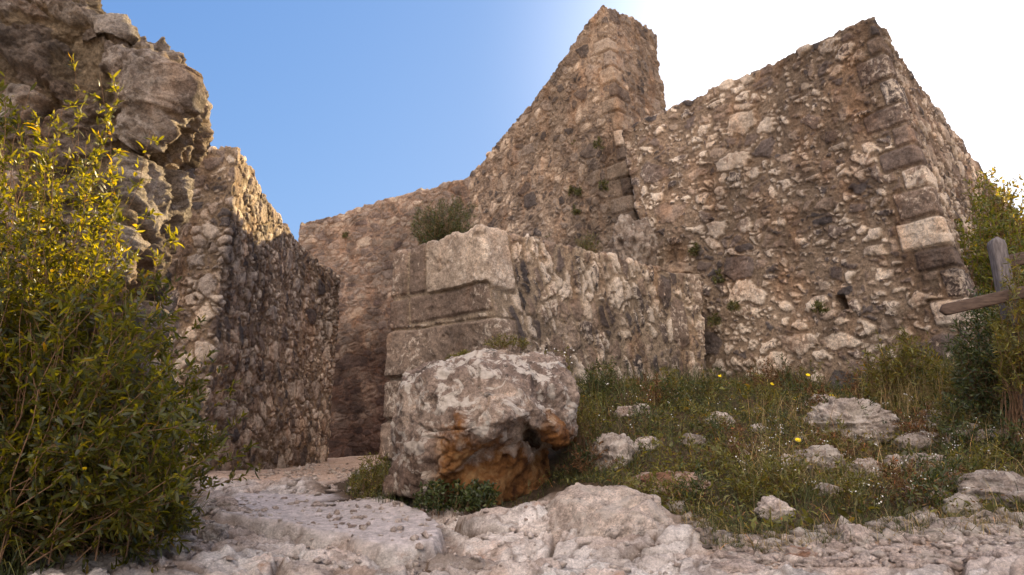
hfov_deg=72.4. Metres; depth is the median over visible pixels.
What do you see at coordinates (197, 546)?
gravel
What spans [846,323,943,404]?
leafy shrub
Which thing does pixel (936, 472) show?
weed clump
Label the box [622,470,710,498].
rock
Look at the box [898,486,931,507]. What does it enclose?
stone
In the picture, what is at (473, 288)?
ruined wall
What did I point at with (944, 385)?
weed clump
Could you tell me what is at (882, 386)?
weed clump
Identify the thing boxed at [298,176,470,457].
back wall
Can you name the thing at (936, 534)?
gravel
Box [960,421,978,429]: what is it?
stone
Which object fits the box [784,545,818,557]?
rock
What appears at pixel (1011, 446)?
weed clump
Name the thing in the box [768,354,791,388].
weed clump
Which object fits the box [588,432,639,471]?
rock
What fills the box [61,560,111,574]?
rock
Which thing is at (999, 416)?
weed clump
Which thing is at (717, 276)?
wall tuft
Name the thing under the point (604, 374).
weed clump
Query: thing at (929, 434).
rock
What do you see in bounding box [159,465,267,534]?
grass tuft
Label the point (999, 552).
rock
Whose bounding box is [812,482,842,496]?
stone
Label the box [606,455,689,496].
weed clump
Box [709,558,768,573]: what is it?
rock
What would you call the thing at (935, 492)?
weed clump
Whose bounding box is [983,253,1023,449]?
leafy shrub
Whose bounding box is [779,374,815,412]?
weed clump
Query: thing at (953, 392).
straw clump
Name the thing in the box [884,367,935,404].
weed clump
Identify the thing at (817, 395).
weed clump
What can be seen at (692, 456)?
weed clump
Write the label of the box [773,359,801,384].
weed clump
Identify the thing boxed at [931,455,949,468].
stone
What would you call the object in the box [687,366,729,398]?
weed clump
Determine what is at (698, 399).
weed clump
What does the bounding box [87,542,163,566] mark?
rock
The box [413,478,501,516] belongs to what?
weed clump
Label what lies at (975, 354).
leafy shrub
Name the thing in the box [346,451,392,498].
weed clump
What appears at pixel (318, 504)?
rock
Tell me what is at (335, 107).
sky
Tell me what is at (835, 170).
rubble wall
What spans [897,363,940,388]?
weed clump
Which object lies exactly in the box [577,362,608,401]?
weed clump
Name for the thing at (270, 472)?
gravel
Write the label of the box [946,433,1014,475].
weed clump
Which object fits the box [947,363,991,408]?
weed clump
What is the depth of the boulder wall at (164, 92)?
4.03 m
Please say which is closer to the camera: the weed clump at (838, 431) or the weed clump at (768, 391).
the weed clump at (838, 431)
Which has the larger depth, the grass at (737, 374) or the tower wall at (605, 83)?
the tower wall at (605, 83)
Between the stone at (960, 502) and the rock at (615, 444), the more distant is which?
the rock at (615, 444)
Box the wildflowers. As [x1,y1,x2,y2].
[731,398,1022,503]
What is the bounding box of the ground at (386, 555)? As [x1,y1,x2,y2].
[3,386,1023,574]
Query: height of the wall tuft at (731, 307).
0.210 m
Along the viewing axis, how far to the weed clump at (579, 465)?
5.26 m
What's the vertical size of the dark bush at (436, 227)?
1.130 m
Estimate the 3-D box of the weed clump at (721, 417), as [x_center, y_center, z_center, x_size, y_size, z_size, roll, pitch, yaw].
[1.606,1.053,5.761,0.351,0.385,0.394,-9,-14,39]
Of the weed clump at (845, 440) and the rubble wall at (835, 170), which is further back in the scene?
the rubble wall at (835, 170)
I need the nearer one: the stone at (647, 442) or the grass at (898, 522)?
the grass at (898, 522)
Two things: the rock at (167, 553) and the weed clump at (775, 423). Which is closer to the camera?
the rock at (167, 553)
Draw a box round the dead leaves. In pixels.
[530,367,1023,533]
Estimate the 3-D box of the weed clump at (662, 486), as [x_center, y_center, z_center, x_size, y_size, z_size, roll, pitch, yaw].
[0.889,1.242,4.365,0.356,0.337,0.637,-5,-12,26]
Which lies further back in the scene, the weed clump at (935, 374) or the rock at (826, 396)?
the rock at (826, 396)
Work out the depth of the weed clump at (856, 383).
6.17 m
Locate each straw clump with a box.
[835,361,956,423]
[907,379,997,415]
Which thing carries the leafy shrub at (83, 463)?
on the ground at (386, 555)
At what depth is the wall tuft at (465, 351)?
5.69 m
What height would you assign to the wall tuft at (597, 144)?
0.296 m
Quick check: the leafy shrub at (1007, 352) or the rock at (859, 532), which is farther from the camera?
the leafy shrub at (1007, 352)
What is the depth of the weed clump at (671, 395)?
6.54 m
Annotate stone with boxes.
[614,406,634,418]
[633,403,650,413]
[633,436,658,450]
[668,501,687,511]
[681,433,706,447]
[704,411,735,425]
[749,423,764,432]
[752,495,795,522]
[780,454,795,466]
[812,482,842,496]
[894,432,935,451]
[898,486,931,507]
[900,452,941,471]
[924,485,947,502]
[925,412,943,421]
[928,419,946,432]
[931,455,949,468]
[941,492,982,516]
[944,427,975,442]
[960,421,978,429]
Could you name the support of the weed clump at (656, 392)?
on the ground at (386, 555)
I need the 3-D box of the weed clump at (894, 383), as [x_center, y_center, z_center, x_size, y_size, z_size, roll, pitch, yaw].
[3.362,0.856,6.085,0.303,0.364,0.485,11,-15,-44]
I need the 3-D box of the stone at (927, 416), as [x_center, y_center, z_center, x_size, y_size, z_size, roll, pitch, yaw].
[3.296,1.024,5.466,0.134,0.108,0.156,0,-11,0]
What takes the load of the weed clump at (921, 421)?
on the ground at (386, 555)
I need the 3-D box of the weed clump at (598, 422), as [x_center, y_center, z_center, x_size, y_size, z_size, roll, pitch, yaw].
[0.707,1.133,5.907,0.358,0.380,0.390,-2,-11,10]
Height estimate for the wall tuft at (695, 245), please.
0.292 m
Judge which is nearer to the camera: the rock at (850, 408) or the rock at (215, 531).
the rock at (215, 531)
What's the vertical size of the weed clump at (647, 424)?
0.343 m
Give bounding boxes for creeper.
[954,170,1023,320]
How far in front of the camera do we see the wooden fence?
4.69 m
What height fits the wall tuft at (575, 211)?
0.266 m
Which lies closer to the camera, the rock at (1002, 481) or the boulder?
the rock at (1002, 481)
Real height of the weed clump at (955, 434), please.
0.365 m
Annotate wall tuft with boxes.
[342,231,349,238]
[445,349,470,358]
[483,332,530,350]
[566,185,575,195]
[571,204,581,215]
[574,187,582,196]
[593,135,604,148]
[597,179,609,191]
[686,242,700,256]
[705,312,720,327]
[711,269,724,284]
[726,299,740,312]
[810,299,829,313]
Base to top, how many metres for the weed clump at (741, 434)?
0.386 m
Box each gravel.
[3,497,237,573]
[222,495,739,574]
[223,462,365,497]
[678,507,1023,553]
[710,513,1023,574]
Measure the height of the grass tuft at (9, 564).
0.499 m
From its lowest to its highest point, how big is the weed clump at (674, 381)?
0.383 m
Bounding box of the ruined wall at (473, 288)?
[379,224,707,463]
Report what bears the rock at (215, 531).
on the ground at (386, 555)
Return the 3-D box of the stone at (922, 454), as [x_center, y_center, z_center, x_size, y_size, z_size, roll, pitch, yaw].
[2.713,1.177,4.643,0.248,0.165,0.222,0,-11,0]
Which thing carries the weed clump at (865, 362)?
on the ground at (386, 555)
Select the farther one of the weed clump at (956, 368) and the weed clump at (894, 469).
the weed clump at (956, 368)
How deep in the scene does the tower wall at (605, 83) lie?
13.04 m
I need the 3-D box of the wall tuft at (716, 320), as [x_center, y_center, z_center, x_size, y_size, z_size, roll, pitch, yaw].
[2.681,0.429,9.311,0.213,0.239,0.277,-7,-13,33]
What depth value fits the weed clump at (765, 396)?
6.12 m
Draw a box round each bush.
[407,193,478,245]
[575,231,602,252]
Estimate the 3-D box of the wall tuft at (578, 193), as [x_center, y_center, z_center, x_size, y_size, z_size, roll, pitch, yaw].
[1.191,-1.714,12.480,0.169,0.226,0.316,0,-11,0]
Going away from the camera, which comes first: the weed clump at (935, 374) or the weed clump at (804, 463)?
the weed clump at (804, 463)
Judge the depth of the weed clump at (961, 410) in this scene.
5.14 m
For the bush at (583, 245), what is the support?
on the ruined wall at (473, 288)
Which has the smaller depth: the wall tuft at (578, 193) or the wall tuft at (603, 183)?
the wall tuft at (603, 183)
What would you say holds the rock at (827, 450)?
on the ground at (386, 555)
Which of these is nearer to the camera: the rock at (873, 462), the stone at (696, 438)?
the rock at (873, 462)
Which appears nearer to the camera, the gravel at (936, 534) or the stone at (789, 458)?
the gravel at (936, 534)
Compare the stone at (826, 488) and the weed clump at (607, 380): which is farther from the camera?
the weed clump at (607, 380)
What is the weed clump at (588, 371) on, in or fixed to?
on the ground at (386, 555)
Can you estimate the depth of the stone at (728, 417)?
6.09 m
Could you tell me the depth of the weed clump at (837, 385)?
5.91 m
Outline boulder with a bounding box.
[382,348,579,508]
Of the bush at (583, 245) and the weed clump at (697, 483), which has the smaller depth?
the weed clump at (697, 483)
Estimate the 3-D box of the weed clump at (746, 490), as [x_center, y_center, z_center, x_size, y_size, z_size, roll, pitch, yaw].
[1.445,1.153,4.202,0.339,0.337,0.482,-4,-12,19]
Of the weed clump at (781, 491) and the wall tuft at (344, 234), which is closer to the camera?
the weed clump at (781, 491)
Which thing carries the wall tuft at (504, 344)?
on the boulder
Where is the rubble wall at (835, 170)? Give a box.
[622,17,1020,389]
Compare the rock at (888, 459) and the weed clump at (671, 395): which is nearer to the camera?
the rock at (888, 459)
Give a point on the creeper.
(981, 266)
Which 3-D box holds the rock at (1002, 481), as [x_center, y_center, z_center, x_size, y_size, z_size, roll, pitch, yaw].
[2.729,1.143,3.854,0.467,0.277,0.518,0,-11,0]
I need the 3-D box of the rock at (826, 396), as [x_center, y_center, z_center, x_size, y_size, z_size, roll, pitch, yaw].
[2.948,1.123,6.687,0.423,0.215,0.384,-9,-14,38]
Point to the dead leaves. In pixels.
(755, 453)
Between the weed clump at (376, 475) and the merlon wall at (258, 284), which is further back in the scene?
the merlon wall at (258, 284)
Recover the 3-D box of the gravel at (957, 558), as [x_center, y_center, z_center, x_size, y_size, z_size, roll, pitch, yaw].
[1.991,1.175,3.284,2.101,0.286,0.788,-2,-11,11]
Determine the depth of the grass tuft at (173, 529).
3.60 m
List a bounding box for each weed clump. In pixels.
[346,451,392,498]
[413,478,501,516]
[544,346,605,451]
[555,433,617,475]
[569,430,600,474]
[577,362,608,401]
[579,357,599,389]
[580,400,615,442]
[583,362,616,398]
[584,356,617,389]
[588,360,614,390]
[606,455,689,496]
[614,461,681,504]
[628,400,668,436]
[634,372,676,407]
[649,365,679,394]
[649,368,697,405]
[650,431,710,471]
[652,377,684,407]
[670,455,715,507]
[680,378,721,412]
[682,432,742,477]
[686,391,728,434]
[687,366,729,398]
[689,404,749,449]
[698,365,725,399]
[704,419,757,464]
[714,445,792,500]
[724,450,780,503]
[731,388,780,422]
[736,449,801,501]
[738,358,775,388]
[747,372,779,407]
[747,402,803,447]
[760,451,812,503]
[761,359,791,388]
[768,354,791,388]
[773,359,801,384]
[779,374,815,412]
[783,380,833,410]
[795,360,823,390]
[796,423,867,458]
[813,453,873,512]
[816,413,858,458]
[823,380,889,408]
[823,396,909,434]
[832,369,876,400]
[853,353,894,379]
[864,364,906,406]
[867,449,965,506]
[877,364,921,401]
[883,457,953,510]
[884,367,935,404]
[892,401,939,437]
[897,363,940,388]
[900,443,979,495]
[907,356,941,381]
[910,390,972,438]
[913,358,970,395]
[916,390,972,430]
[926,361,966,397]
[930,403,980,453]
[938,357,980,392]
[942,371,981,406]
[945,431,1006,471]
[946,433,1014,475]
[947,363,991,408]
[960,402,1021,454]
[977,416,1023,461]
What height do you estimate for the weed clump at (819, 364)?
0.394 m
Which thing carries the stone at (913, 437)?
on the ground at (386, 555)
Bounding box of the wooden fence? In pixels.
[939,237,1023,424]
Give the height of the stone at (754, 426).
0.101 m
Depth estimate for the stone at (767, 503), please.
3.92 m
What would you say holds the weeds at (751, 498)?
on the ground at (386, 555)
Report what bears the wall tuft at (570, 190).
attached to the tower wall at (605, 83)
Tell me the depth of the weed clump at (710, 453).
4.87 m
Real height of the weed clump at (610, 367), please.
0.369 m
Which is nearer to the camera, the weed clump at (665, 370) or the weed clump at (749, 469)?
the weed clump at (749, 469)
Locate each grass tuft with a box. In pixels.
[0,486,123,574]
[88,502,210,542]
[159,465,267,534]
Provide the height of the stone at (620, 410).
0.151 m
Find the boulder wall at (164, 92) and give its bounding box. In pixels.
[0,0,213,437]
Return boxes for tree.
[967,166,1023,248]
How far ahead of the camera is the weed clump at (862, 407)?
5.52 m
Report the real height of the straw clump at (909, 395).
0.756 m
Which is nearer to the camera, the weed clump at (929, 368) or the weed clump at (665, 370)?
the weed clump at (929, 368)
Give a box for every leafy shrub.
[0,54,261,573]
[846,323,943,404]
[939,284,1020,430]
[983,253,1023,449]
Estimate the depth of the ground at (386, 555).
3.81 m
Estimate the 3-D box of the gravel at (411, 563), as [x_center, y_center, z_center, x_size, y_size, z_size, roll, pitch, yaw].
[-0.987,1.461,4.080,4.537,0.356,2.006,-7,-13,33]
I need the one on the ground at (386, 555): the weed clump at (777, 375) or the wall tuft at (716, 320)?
the weed clump at (777, 375)
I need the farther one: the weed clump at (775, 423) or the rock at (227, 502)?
the weed clump at (775, 423)
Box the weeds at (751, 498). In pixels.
[528,358,1023,538]
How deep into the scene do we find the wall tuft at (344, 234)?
17.26 m
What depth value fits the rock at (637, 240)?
9.79 m
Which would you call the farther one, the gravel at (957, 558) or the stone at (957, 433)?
the stone at (957, 433)
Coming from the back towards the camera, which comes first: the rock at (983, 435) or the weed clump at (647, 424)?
the weed clump at (647, 424)
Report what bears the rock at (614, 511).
on the ground at (386, 555)
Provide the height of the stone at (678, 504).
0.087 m
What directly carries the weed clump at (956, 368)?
on the ground at (386, 555)
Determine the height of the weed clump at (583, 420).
0.897 m
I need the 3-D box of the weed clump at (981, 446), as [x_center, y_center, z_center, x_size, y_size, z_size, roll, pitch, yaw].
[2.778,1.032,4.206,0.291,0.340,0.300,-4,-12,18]
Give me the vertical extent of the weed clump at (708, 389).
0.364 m
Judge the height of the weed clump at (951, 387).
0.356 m
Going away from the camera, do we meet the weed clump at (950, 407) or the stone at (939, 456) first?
the stone at (939, 456)
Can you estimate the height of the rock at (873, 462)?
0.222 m
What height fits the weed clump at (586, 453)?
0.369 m
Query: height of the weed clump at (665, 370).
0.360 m
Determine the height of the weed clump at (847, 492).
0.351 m
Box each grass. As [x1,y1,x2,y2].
[344,461,528,513]
[523,367,1023,542]
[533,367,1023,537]
[576,343,986,423]
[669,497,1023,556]
[679,493,1023,553]
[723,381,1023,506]
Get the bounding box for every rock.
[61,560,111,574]
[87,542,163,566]
[162,540,190,558]
[201,522,229,542]
[215,497,238,507]
[311,502,323,506]
[545,483,674,546]
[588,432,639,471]
[607,214,658,265]
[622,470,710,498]
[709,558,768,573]
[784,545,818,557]
[794,444,845,471]
[803,397,901,443]
[804,394,834,405]
[838,523,873,541]
[845,457,884,479]
[881,454,903,471]
[896,429,939,446]
[949,469,1023,509]
[967,428,998,443]
[983,546,1023,558]
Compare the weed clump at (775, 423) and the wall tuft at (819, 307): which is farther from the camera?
the wall tuft at (819, 307)
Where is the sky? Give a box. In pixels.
[101,0,1023,240]
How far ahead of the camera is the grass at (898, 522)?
3.50 m
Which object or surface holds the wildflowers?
on the ground at (386, 555)
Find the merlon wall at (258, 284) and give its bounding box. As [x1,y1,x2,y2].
[154,146,340,475]
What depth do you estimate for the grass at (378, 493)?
5.10 m
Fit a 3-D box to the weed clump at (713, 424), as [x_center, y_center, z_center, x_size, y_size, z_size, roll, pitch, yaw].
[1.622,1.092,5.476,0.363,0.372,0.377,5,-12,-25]
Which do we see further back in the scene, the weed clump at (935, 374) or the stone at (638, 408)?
the stone at (638, 408)
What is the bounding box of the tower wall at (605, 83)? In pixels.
[468,5,665,253]
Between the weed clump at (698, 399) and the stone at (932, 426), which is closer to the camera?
the stone at (932, 426)
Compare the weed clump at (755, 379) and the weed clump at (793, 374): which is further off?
the weed clump at (793, 374)
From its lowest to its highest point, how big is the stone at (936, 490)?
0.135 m
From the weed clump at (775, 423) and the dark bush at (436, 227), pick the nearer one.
the weed clump at (775, 423)
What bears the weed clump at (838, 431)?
on the ground at (386, 555)

